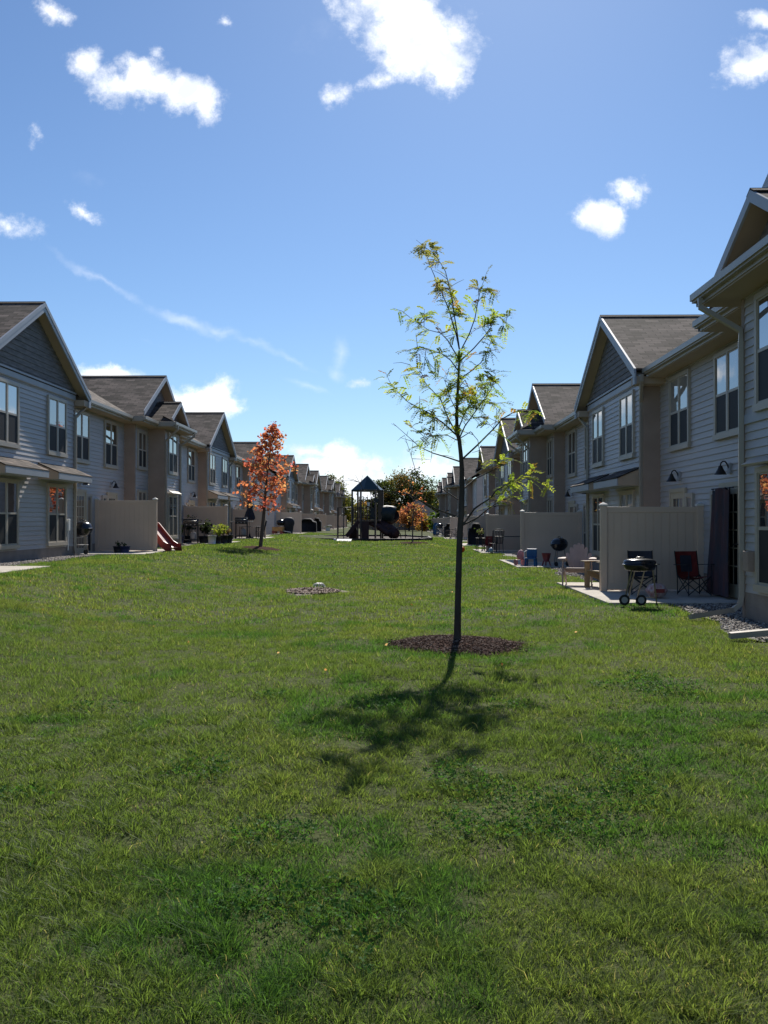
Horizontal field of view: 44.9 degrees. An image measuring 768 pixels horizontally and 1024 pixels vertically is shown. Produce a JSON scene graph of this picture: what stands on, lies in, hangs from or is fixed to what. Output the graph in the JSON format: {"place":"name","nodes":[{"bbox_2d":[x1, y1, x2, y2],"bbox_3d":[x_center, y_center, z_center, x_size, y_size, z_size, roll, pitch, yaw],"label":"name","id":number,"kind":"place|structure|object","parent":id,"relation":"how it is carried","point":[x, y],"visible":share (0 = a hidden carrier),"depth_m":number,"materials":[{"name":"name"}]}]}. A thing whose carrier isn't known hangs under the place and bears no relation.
{"place":"outdoors","nodes":[
{"label":"outdoors","id":0,"kind":"place"},
{"bbox_2d":[0,521,767,1023],"bbox_3d":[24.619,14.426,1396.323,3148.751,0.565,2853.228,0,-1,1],"label":"lawn ground","id":1,"kind":"structure","parent":0,"point":[324,835],"depth_m":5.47,"materials":[{"name":"green plant"}]},
{"bbox_2d":[0,566,48,572],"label":"patio","id":2,"kind":"structure","parent":1,"relation":"on","point":[3,569],"depth_m":20.85,"materials":[{"name":"concrete"}]},
{"bbox_2d":[75,549,173,554],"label":"patio","id":3,"kind":"structure","parent":1,"relation":"on","point":[110,552],"depth_m":30.69,"materials":[{"name":"concrete"}]},
{"bbox_2d":[141,522,181,550],"bbox_3d":[-7.834,0.655,32.620,1.456,1.403,0.571,0,-1,29],"label":"toy slide","id":4,"kind":"object","parent":3,"relation":"on","point":[166,541],"visible":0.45,"depth_m":32.55,"materials":[{"name":"red plastic"}]},
{"bbox_2d":[95,498,157,550],"bbox_3d":[-8.868,0.479,31.958,2.160,1.960,0.160,0,-1,1],"label":"privacy fence","id":5,"kind":"object","parent":1,"relation":"on","point":[132,524],"visible":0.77,"depth_m":31.93,"materials":[{"name":"plastic"}]},
{"bbox_2d":[0,301,266,561],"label":"apartment row","id":6,"kind":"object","parent":1,"relation":"on","point":[74,443],"visible":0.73,"depth_m":30.21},
{"bbox_2d":[0,478,19,549],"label":"window","id":7,"kind":"structure","parent":6,"relation":"in","point":[9,488],"depth_m":23.90,"materials":[{"name":"glass"}]},
{"bbox_2d":[0,377,20,448],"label":"window","id":8,"kind":"structure","parent":6,"relation":"in","point":[9,390],"depth_m":23.91,"materials":[{"name":"glass"}]},
{"bbox_2d":[46,395,67,457],"bbox_3d":[-9.574,-2.490,27.248,0.085,1.710,1.520,0,-1,1],"label":"window","id":9,"kind":"structure","parent":6,"relation":"in","point":[56,410],"depth_m":27.18,"materials":[{"name":"glass"}]},
{"bbox_2d":[46,483,67,545],"bbox_3d":[-9.574,0.080,27.223,0.085,1.810,1.520,0,-1,1],"label":"window","id":10,"kind":"structure","parent":6,"relation":"in","point":[56,496],"depth_m":27.15,"materials":[{"name":"glass"}]},
{"bbox_2d":[77,489,86,552],"bbox_3d":[-9.927,0.339,30.348,0.060,2.170,1.160,0,-1,1],"label":"door","id":11,"kind":"structure","parent":6,"relation":"in","point":[81,493],"depth_m":30.48,"materials":[{"name":"paint"}]},
{"bbox_2d":[75,409,90,464],"bbox_3d":[-9.917,-2.459,30.504,0.085,1.710,1.520,0,-1,1],"label":"window","id":12,"kind":"structure","parent":6,"relation":"in","point":[83,421],"depth_m":30.66,"materials":[{"name":"glass"}]},
{"bbox_2d":[87,494,91,551],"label":"window","id":13,"kind":"structure","parent":6,"relation":"in","point":[89,496],"depth_m":31.26,"materials":[{"name":"glass"}]},
{"bbox_2d":[103,419,118,469],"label":"window","id":14,"kind":"structure","parent":6,"relation":"in","point":[110,427],"depth_m":33.52,"materials":[{"name":"glass"}]},
{"bbox_2d":[137,489,146,499],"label":"window","id":15,"kind":"structure","parent":6,"relation":"in","point":[141,494],"depth_m":36.10,"materials":[{"name":"glass"}]},
{"bbox_2d":[137,429,147,470],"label":"window","id":16,"kind":"structure","parent":6,"relation":"in","point":[141,435],"depth_m":36.10,"materials":[{"name":"glass"}]},
{"bbox_2d":[167,432,177,475],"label":"window","id":17,"kind":"structure","parent":6,"relation":"in","point":[172,449],"depth_m":38.36,"materials":[{"name":"glass"}]},
{"bbox_2d":[167,494,177,537],"bbox_3d":[-8.727,0.185,38.410,0.085,1.810,1.520,0,-1,1],"label":"door","id":18,"kind":"structure","parent":6,"relation":"in","point":[172,499],"depth_m":38.34,"materials":[{"name":"glass"}]},
{"bbox_2d":[187,448,195,483],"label":"window","id":19,"kind":"structure","parent":6,"relation":"in","point":[190,452],"depth_m":46.41,"materials":[{"name":"glass"}]},
{"bbox_2d":[209,452,215,485],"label":"window","id":20,"kind":"structure","parent":6,"relation":"in","point":[212,457],"depth_m":49.69,"materials":[{"name":"glass"}]},
{"bbox_2d":[222,457,227,487],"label":"window","id":21,"kind":"structure","parent":6,"relation":"in","point":[224,460],"depth_m":53.14,"materials":[{"name":"glass"}]},
{"bbox_2d":[235,464,240,491],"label":"window","id":22,"kind":"structure","parent":6,"relation":"in","point":[238,468],"depth_m":59.77,"materials":[{"name":"glass"}]},
{"bbox_2d":[183,504,227,541],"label":"privacy fence","id":23,"kind":"object","parent":1,"relation":"on","point":[216,515],"visible":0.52,"depth_m":44.93,"materials":[{"name":"plastic"}]},
{"bbox_2d":[183,541,239,543],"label":"patio","id":24,"kind":"structure","parent":1,"relation":"on","point":[206,543],"depth_m":42.81,"materials":[{"name":"concrete"}]},
{"bbox_2d":[182,514,201,542],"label":"shrub","id":25,"kind":"object","parent":24,"relation":"on","point":[187,537],"visible":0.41,"depth_m":44.44,"materials":[{"name":"green plant"}]},
{"bbox_2d":[181,518,204,542],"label":"gas grill","id":26,"kind":"object","parent":24,"relation":"on","point":[191,522],"visible":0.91,"depth_m":42.99,"materials":[{"name":"black metal"}]},
{"bbox_2d":[199,519,212,542],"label":"shrub","id":27,"kind":"object","parent":24,"relation":"on","point":[205,529],"visible":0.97,"depth_m":43.57,"materials":[{"name":"green plant"}]},
{"bbox_2d":[211,525,223,543],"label":"flower pot","id":28,"kind":"object","parent":24,"relation":"on","point":[218,538],"visible":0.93,"depth_m":42.42,"materials":[{"name":"black plastic"}]},
{"bbox_2d":[215,523,228,542],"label":"flower pot","id":29,"kind":"object","parent":24,"relation":"on","point":[224,538],"visible":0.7,"depth_m":43.01,"materials":[{"name":"black plastic"}]},
{"bbox_2d":[233,508,265,537],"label":"privacy fence","id":30,"kind":"object","parent":1,"relation":"on","point":[257,514],"visible":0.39,"depth_m":57.78,"materials":[{"name":"plastic"}]},
{"bbox_2d":[234,537,271,538],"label":"patio","id":31,"kind":"structure","parent":1,"relation":"on","point":[251,538],"depth_m":58.10,"materials":[{"name":"concrete"}]},
{"bbox_2d":[230,517,252,538],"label":"gas grill","id":32,"kind":"object","parent":31,"relation":"on","point":[241,520],"visible":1,"depth_m":54.84,"materials":[{"name":"black metal"}]},
{"bbox_2d":[244,500,254,537],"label":"patio umbrella","id":33,"kind":"object","parent":31,"relation":"on","point":[249,514],"visible":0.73,"depth_m":56.04,"materials":[{"name":"black fabric"}]},
{"bbox_2d":[241,546,279,550],"bbox_3d":[-5.250,1.569,39.753,1.897,0.249,2.700,0,-1,1],"label":"mulch ring","id":34,"kind":"object","parent":1,"relation":"on","point":[261,548],"visible":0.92,"depth_m":39.10,"materials":[{"name":"brown wood"}]},
{"bbox_2d":[232,421,298,545],"bbox_3d":[-4.972,-1.032,39.573,2.656,5.757,2.418,0,-1,-28],"label":"maple tree","id":35,"kind":"object","parent":1,"relation":"on","point":[271,443],"visible":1,"depth_m":39.59,"materials":[{"name":"orange plant"}]},
{"bbox_2d":[276,511,300,532],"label":"privacy fence","id":36,"kind":"object","parent":1,"relation":"on","point":[296,516],"visible":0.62,"depth_m":78.52,"materials":[{"name":"plastic"}]},
{"bbox_2d":[260,455,345,533],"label":"apartment row","id":37,"kind":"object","parent":1,"relation":"on","point":[311,491],"visible":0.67,"depth_m":96.68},
{"bbox_2d":[301,518,316,531],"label":"covered grill","id":38,"kind":"object","parent":1,"relation":"on","point":[308,524],"visible":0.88,"depth_m":86.28,"materials":[{"name":"black fabric"}]},
{"bbox_2d":[287,590,345,595],"bbox_3d":[-1.497,1.773,20.547,1.560,0.098,3.094,0,-1,1],"label":"dirt patch","id":39,"kind":"object","parent":1,"relation":"on","point":[310,594],"visible":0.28,"depth_m":19.53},
{"bbox_2d":[285,586,340,594],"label":"dirt clods","id":40,"kind":"object","parent":39,"relation":"on","point":[320,590],"visible":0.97,"depth_m":20.51,"materials":[{"name":"grey gravel"}]},
{"bbox_2d":[316,514,325,529],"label":"privacy fence","id":41,"kind":"object","parent":1,"relation":"on","point":[322,517],"visible":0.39,"depth_m":104.61,"materials":[{"name":"plastic"}]},
{"bbox_2d":[326,515,333,528],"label":"privacy fence","id":42,"kind":"object","parent":1,"relation":"on","point":[329,519],"visible":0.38,"depth_m":117.61,"materials":[{"name":"plastic"}]},
{"bbox_2d":[326,471,348,492],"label":"broadleaf tree","id":43,"kind":"object","parent":1,"relation":"on","point":[330,477],"visible":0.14,"depth_m":178.08,"materials":[{"name":"green plant"}]},
{"bbox_2d":[343,493,366,526],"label":"broadleaf tree","id":44,"kind":"object","parent":1,"relation":"on","point":[347,513],"visible":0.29,"depth_m":159.65,"materials":[{"name":"green plant"}]},
{"bbox_2d":[347,500,377,523],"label":"broadleaf tree","id":45,"kind":"object","parent":1,"relation":"on","point":[365,510],"visible":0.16,"depth_m":167.42,"materials":[{"name":"green plant"}]},
{"bbox_2d":[306,535,432,540],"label":"playground border","id":46,"kind":"object","parent":1,"relation":"on","point":[425,538],"visible":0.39,"depth_m":58.88,"materials":[{"name":"black plastic"}]},
{"bbox_2d":[342,536,420,538],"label":"playground surface","id":47,"kind":"object","parent":1,"relation":"on","point":[378,537],"visible":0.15,"depth_m":68.82,"materials":[{"name":"brown wood"}]},
{"bbox_2d":[337,475,399,538],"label":"play tower","id":48,"kind":"structure","parent":47,"relation":"on","point":[388,516],"depth_m":62.34,"materials":[{"name":"brown metal"}]},
{"bbox_2d":[362,478,404,513],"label":"broadleaf tree","id":49,"kind":"object","parent":1,"relation":"on","point":[380,484],"visible":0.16,"depth_m":171.25,"materials":[{"name":"green plant"}]},
{"bbox_2d":[0,668,767,981],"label":"clover","id":50,"kind":"object","parent":1,"relation":"on","point":[464,822],"visible":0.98,"depth_m":4.84,"materials":[{"name":"green plant"}]},
{"bbox_2d":[356,519,429,530],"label":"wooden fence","id":51,"kind":"object","parent":1,"relation":"on","point":[397,524],"visible":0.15,"depth_m":137.94,"materials":[{"name":"brown wood"}]},
{"bbox_2d":[377,466,440,510],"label":"broadleaf tree","id":52,"kind":"object","parent":1,"relation":"on","point":[397,481],"visible":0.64,"depth_m":163.59,"materials":[{"name":"green plant"}]},
{"bbox_2d":[396,502,425,530],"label":"maple tree","id":53,"kind":"object","parent":1,"relation":"on","point":[404,519],"visible":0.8,"depth_m":127.57,"materials":[{"name":"orange plant"}]},
{"bbox_2d":[398,478,427,541],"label":"sapling","id":54,"kind":"object","parent":1,"relation":"on","point":[413,509],"visible":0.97,"depth_m":52.95,"materials":[{"name":"plant"}]},
{"bbox_2d":[399,499,435,528],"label":"house","id":55,"kind":"structure","parent":1,"relation":"on","point":[426,508],"depth_m":152.62,"materials":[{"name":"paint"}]},
{"bbox_2d":[415,513,429,531],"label":"broadleaf tree","id":56,"kind":"object","parent":1,"relation":"on","point":[424,524],"visible":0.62,"depth_m":131.30,"materials":[{"name":"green plant"}]},
{"bbox_2d":[426,510,439,530],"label":"broadleaf tree","id":57,"kind":"object","parent":1,"relation":"on","point":[430,517],"visible":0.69,"depth_m":117.73,"materials":[{"name":"green plant"}]},
{"bbox_2d":[347,239,557,639],"bbox_3d":[0.789,-0.910,11.514,2.595,5.177,1.587,0,-1,1],"label":"locust tree","id":58,"kind":"object","parent":1,"relation":"on","point":[457,430],"visible":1,"depth_m":11.56,"materials":[{"name":"green plant"}]},
{"bbox_2d":[450,516,466,537],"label":"privacy fence","id":59,"kind":"object","parent":1,"relation":"on","point":[453,522],"visible":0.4,"depth_m":78.07,"materials":[{"name":"plastic"}]},
{"bbox_2d":[392,635,524,657],"bbox_3d":[0.916,1.649,11.641,1.813,0.140,2.035,0,-1,1],"label":"mulch ring","id":60,"kind":"object","parent":1,"relation":"on","point":[456,647],"visible":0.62,"depth_m":11.08,"materials":[{"name":"brown wood"}]},
{"bbox_2d":[377,634,534,655],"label":"mulch chips","id":61,"kind":"object","parent":60,"relation":"on","point":[442,637],"visible":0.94,"depth_m":11.32,"materials":[{"name":"brown wood"}]},
{"bbox_2d":[435,458,488,517],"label":"apartment row","id":62,"kind":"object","parent":1,"relation":"on","point":[448,503],"visible":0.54,"depth_m":93.53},
{"bbox_2d":[462,543,483,545],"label":"patio","id":63,"kind":"structure","parent":1,"relation":"on","point":[464,544],"depth_m":57.22,"materials":[{"name":"concrete"}]},
{"bbox_2d":[468,523,483,544],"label":"covered grill","id":64,"kind":"object","parent":63,"relation":"on","point":[473,533],"visible":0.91,"depth_m":56.49,"materials":[{"name":"black fabric"}]},
{"bbox_2d":[467,515,485,543],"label":"privacy fence","id":65,"kind":"object","parent":1,"relation":"on","point":[481,520],"visible":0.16,"depth_m":57.83,"materials":[{"name":"plastic"}]},
{"bbox_2d":[473,549,518,553],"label":"patio","id":66,"kind":"structure","parent":1,"relation":"on","point":[499,551],"depth_m":44.21,"materials":[{"name":"concrete"}]},
{"bbox_2d":[488,529,504,551],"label":"patio chair","id":67,"kind":"object","parent":66,"relation":"on","point":[493,539],"visible":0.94,"depth_m":42.84,"materials":[{"name":"black plastic"}]},
{"bbox_2d":[486,513,519,550],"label":"privacy fence","id":68,"kind":"object","parent":1,"relation":"on","point":[509,525],"visible":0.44,"depth_m":45.12,"materials":[{"name":"plastic"}]},
{"bbox_2d":[499,560,568,567],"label":"patio","id":69,"kind":"structure","parent":1,"relation":"on","point":[530,564],"depth_m":31.09,"materials":[{"name":"concrete"}]},
{"bbox_2d":[514,550,526,565],"bbox_3d":[4.521,1.493,30.467,0.330,0.510,0.500,0,-1,-24],"label":"toy trike","id":70,"kind":"object","parent":69,"relation":"on","point":[521,556],"visible":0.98,"depth_m":30.41,"materials":[{"name":"pink plastic"}]},
{"bbox_2d":[524,549,537,565],"bbox_3d":[4.776,1.474,30.213,0.377,0.552,0.343,0,-1,21],"label":"toy chair","id":71,"kind":"object","parent":69,"relation":"on","point":[531,553],"visible":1,"depth_m":30.30,"materials":[{"name":"blue plastic"}]},
{"bbox_2d":[550,536,568,565],"bbox_3d":[5.691,1.266,30.072,0.601,0.958,0.595,0,-1,10],"label":"kettle grill","id":72,"kind":"object","parent":69,"relation":"on","point":[559,544],"visible":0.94,"depth_m":29.91,"materials":[{"name":"black metal"}]},
{"bbox_2d":[520,510,581,562],"bbox_3d":[5.800,0.892,32.246,2.160,1.960,0.160,0,-1,1],"label":"privacy fence","id":73,"kind":"object","parent":1,"relation":"on","point":[540,531],"visible":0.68,"depth_m":32.23,"materials":[{"name":"plastic"}]},
{"bbox_2d":[463,540,767,641],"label":"gravel bed","id":74,"kind":"object","parent":1,"relation":"on","point":[515,555],"visible":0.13,"depth_m":14.42,"materials":[{"name":"grey gravel"}]},
{"bbox_2d":[475,174,767,638],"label":"apartment row","id":75,"kind":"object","parent":1,"relation":"on","point":[660,411],"visible":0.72,"depth_m":21.19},
{"bbox_2d":[507,458,511,490],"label":"window","id":76,"kind":"structure","parent":75,"relation":"in","point":[509,469],"depth_m":49.82,"materials":[{"name":"glass"}]},
{"bbox_2d":[522,440,528,482],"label":"window","id":77,"kind":"structure","parent":75,"relation":"in","point":[525,451],"depth_m":38.60,"materials":[{"name":"glass"}]},
{"bbox_2d":[546,438,552,478],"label":"window","id":78,"kind":"structure","parent":75,"relation":"in","point":[550,441],"depth_m":36.24,"materials":[{"name":"glass"}]},
{"bbox_2d":[567,428,576,477],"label":"window","id":79,"kind":"structure","parent":75,"relation":"in","point":[572,435],"depth_m":33.75,"materials":[{"name":"glass"}]},
{"bbox_2d":[583,503,585,548],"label":"window","id":80,"kind":"structure","parent":75,"relation":"in","point":[584,504],"depth_m":31.57,"materials":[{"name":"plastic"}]},
{"bbox_2d":[584,422,587,473],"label":"window","id":81,"kind":"structure","parent":75,"relation":"in","point":[586,422],"depth_m":31.39,"materials":[{"name":"plastic"}]},
{"bbox_2d":[591,406,604,468],"bbox_3d":[6.339,-2.187,27.564,0.085,1.710,1.520,0,-1,1],"label":"window","id":82,"kind":"structure","parent":75,"relation":"in","point":[598,417],"depth_m":27.47,"materials":[{"name":"glass"}]},
{"bbox_2d":[591,494,604,555],"bbox_3d":[6.339,0.383,27.540,0.085,1.810,1.520,0,-1,1],"label":"window","id":83,"kind":"structure","parent":75,"relation":"in","point":[597,499],"depth_m":27.75,"materials":[{"name":"glass"}]},
{"bbox_2d":[618,389,635,460],"bbox_3d":[6.277,-2.220,24.065,0.085,1.710,1.520,0,-1,1],"label":"window","id":84,"kind":"structure","parent":75,"relation":"in","point":[627,400],"depth_m":23.96,"materials":[{"name":"glass"}]},
{"bbox_2d":[619,490,634,506],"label":"window","id":85,"kind":"structure","parent":75,"relation":"in","point":[626,498],"depth_m":23.96,"materials":[{"name":"glass"}]},
{"bbox_2d":[669,487,686,506],"bbox_3d":[6.631,0.551,20.962,0.060,2.170,1.160,0,-1,1],"label":"door","id":86,"kind":"structure","parent":75,"relation":"in","point":[677,495],"depth_m":20.96,"materials":[{"name":"paint"}]},
{"bbox_2d":[667,368,691,451],"bbox_3d":[6.621,-2.250,20.859,0.085,1.710,1.520,0,-1,1],"label":"window","id":87,"kind":"structure","parent":75,"relation":"in","point":[679,385],"depth_m":20.78,"materials":[{"name":"glass"}]},
{"bbox_2d":[685,493,694,506],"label":"window","id":88,"kind":"structure","parent":75,"relation":"in","point":[689,497],"depth_m":20.04,"materials":[{"name":"glass"}]},
{"bbox_2d":[706,486,733,596],"bbox_3d":[6.424,0.560,17.791,0.190,2.054,1.211,0,-1,1],"label":"curtain","id":89,"kind":"object","parent":75,"relation":"hanging from","point":[719,539],"visible":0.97,"depth_m":17.78,"materials":[{"name":"fabric"}]},
{"bbox_2d":[712,342,737,440],"bbox_3d":[6.566,-2.279,17.759,0.085,1.710,1.520,0,-1,1],"label":"window","id":90,"kind":"structure","parent":75,"relation":"in","point":[725,362],"depth_m":17.86,"materials":[{"name":"glass"}]},
{"bbox_2d":[719,481,738,597],"bbox_3d":[6.548,0.520,17.603,0.107,2.170,1.160,0,-1,1],"label":"door","id":91,"kind":"structure","parent":75,"relation":"in","point":[733,555],"depth_m":17.45,"materials":[{"name":"paint"}]},
{"bbox_2d":[752,287,767,411],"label":"window","id":92,"kind":"structure","parent":75,"relation":"in","point":[761,298],"depth_m":13.40,"materials":[{"name":"glass"}]},
{"bbox_2d":[753,465,767,593],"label":"window","id":93,"kind":"structure","parent":75,"relation":"in","point":[760,473],"depth_m":13.39,"materials":[{"name":"glass"}]},
{"bbox_2d":[619,557,657,605],"bbox_3d":[4.440,1.207,16.345,0.729,0.839,0.486,0,-1,-3],"label":"charcoal grill","id":94,"kind":"object","parent":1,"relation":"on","point":[639,564],"visible":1,"depth_m":16.18,"materials":[{"name":"black metal"}]},
{"bbox_2d":[557,582,737,605],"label":"patio","id":95,"kind":"structure","parent":1,"relation":"on","point":[612,596],"depth_m":17.96,"materials":[{"name":"concrete"}]},
{"bbox_2d":[557,543,596,585],"bbox_3d":[4.418,1.188,21.174,0.856,0.952,0.935,0,-1,15],"label":"adirondack chair","id":96,"kind":"object","parent":95,"relation":"on","point":[578,553],"visible":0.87,"depth_m":21.40,"materials":[{"name":"plastic"}]},
{"bbox_2d":[580,560,599,588],"bbox_3d":[4.862,1.206,20.227,0.882,0.898,0.808,0,-1,-19],"label":"adirondack chair","id":97,"kind":"object","parent":95,"relation":"on","point":[588,572],"visible":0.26,"depth_m":20.39,"materials":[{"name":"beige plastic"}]},
{"bbox_2d":[627,550,659,594],"bbox_3d":[5.079,1.190,18.292,0.580,0.852,0.618,0,-1,7],"label":"folding chair","id":98,"kind":"object","parent":95,"relation":"on","point":[644,554],"visible":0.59,"depth_m":18.50,"materials":[{"name":"blue fabric"}]},
{"bbox_2d":[645,583,667,597],"bbox_3d":[5.158,1.488,17.598,0.374,0.284,0.291,0,-1,-7],"label":"charcoal bag","id":99,"kind":"object","parent":95,"relation":"on","point":[661,590],"visible":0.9,"depth_m":17.49,"materials":[{"name":"paper"}]},
{"bbox_2d":[673,551,714,595],"bbox_3d":[6.018,1.189,18.124,0.580,0.852,0.618,0,-1,-11],"label":"folding chair","id":100,"kind":"object","parent":95,"relation":"on","point":[687,565],"visible":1,"depth_m":18.34,"materials":[{"name":"red fabric"}]},
{"bbox_2d":[599,502,703,590],"bbox_3d":[5.572,0.771,19.348,2.160,1.960,0.160,0,-1,1],"label":"privacy fence","id":101,"kind":"object","parent":1,"relation":"on","point":[663,534],"visible":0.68,"depth_m":19.33,"materials":[{"name":"plastic"}]},
{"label":"patio","id":102,"kind":"structure","parent":1,"relation":"on","visible":0},
{"bbox_2d":[283,517,294,532],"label":"covered grill","id":103,"kind":"object","parent":102,"relation":"on","point":[289,523],"visible":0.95,"depth_m":75.59,"materials":[{"name":"black fabric"}]},
{"bbox_3d":[-9.158,1.425,37.656,1.559,0.032,65.000,0,-1,1],"label":"gravel bed","id":104,"kind":"object","parent":1,"relation":"on","visible":0},
{"bbox_2d":[0,554,94,565],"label":"gravel stones","id":105,"kind":"object","parent":104,"relation":"on","point":[25,561],"visible":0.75,"depth_m":24.93,"materials":[{"name":"grey gravel"}]},
{"bbox_2d":[77,519,92,553],"bbox_3d":[-9.458,0.775,29.037,0.683,1.090,0.676,0,-1,-18],"label":"kettle grill","id":106,"kind":"object","parent":104,"relation":"on","point":[84,529],"visible":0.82,"depth_m":28.88,"materials":[{"name":"black metal"}]},
{"bbox_2d":[0,0,767,520],"label":"sky","id":107,"kind":"structure","parent":0,"point":[230,201],"materials":[{"name":"blue"}]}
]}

